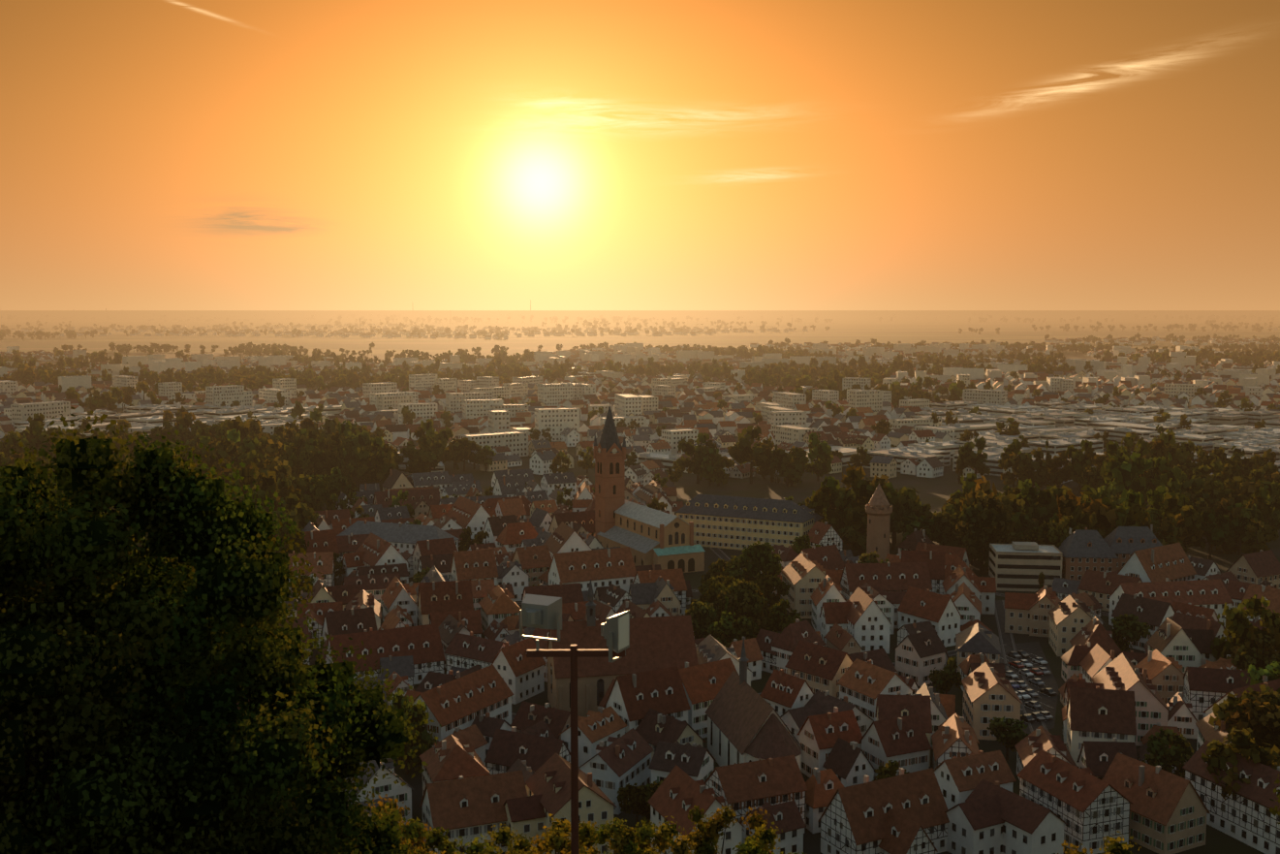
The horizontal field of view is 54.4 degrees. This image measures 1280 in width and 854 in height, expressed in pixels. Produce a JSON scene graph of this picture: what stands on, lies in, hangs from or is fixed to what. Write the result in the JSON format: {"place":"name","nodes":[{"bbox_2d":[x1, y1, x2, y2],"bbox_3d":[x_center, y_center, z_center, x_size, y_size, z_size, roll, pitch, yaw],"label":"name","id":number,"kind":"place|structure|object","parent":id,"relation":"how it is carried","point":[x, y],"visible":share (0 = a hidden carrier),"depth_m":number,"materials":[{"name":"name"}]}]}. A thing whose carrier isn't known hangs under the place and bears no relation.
{"place":"outdoors","nodes":[
{"label":"outdoors","id":0,"kind":"place"},
{"bbox_2d":[0,310,1279,853],"bbox_3d":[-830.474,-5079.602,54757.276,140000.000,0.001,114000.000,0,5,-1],"label":"ground","id":1,"kind":"structure","parent":0,"point":[868,326],"depth_m":4213.48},
{"bbox_2d":[0,299,1279,489],"bbox_3d":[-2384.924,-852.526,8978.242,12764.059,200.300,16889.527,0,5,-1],"label":"suburbs","id":2,"kind":"object","parent":1,"relation":"on","point":[481,414],"visible":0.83,"depth_m":1136.20,"materials":[{"name":"tile"}]},
{"bbox_2d":[0,408,1279,827],"bbox_3d":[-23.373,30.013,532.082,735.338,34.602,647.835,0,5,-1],"label":"town trees","id":3,"kind":"object","parent":1,"relation":"on","point":[1227,506],"visible":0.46,"depth_m":495.80,"materials":[{"name":"green plant"}]},
{"bbox_2d":[0,312,1279,487],"bbox_3d":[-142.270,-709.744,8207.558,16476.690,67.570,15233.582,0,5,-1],"label":"suburb trees","id":4,"kind":"object","parent":1,"relation":"on","point":[772,374],"visible":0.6,"depth_m":1725.18,"materials":[{"name":"green plant"}]},
{"bbox_2d":[236,405,1279,853],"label":"old town buildings","id":5,"kind":"structure","parent":1,"relation":"on","point":[839,708],"depth_m":297.99,"materials":[{"name":"tile"}]},
{"bbox_2d":[0,0,1279,310],"label":"sky","id":6,"kind":"structure","parent":0,"point":[155,154],"materials":[{"name":"orange"}]},
{"bbox_2d":[381,546,1231,735],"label":"roads","id":7,"kind":"structure","parent":0,"point":[1044,700],"depth_m":335.33,"materials":[{"name":"grey asphalt"}]},
{"bbox_2d":[1004,650,1056,721],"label":"cars","id":8,"kind":"object","parent":7,"relation":"on","point":[1037,715],"visible":0.75,"depth_m":318.29,"materials":[{"name":"paint"}]},
{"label":"hillside","id":9,"kind":"structure","parent":0,"visible":0},
{"bbox_2d":[519,593,629,853],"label":"floodlight mast","id":10,"kind":"object","parent":9,"relation":"on","point":[543,611],"visible":1,"depth_m":18.93,"materials":[{"name":"grey metal"}]},
{"bbox_2d":[0,404,1279,853],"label":"trees","id":11,"kind":"object","parent":9,"relation":"on","point":[132,681],"visible":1,"depth_m":26.62,"materials":[{"name":"green plant"}]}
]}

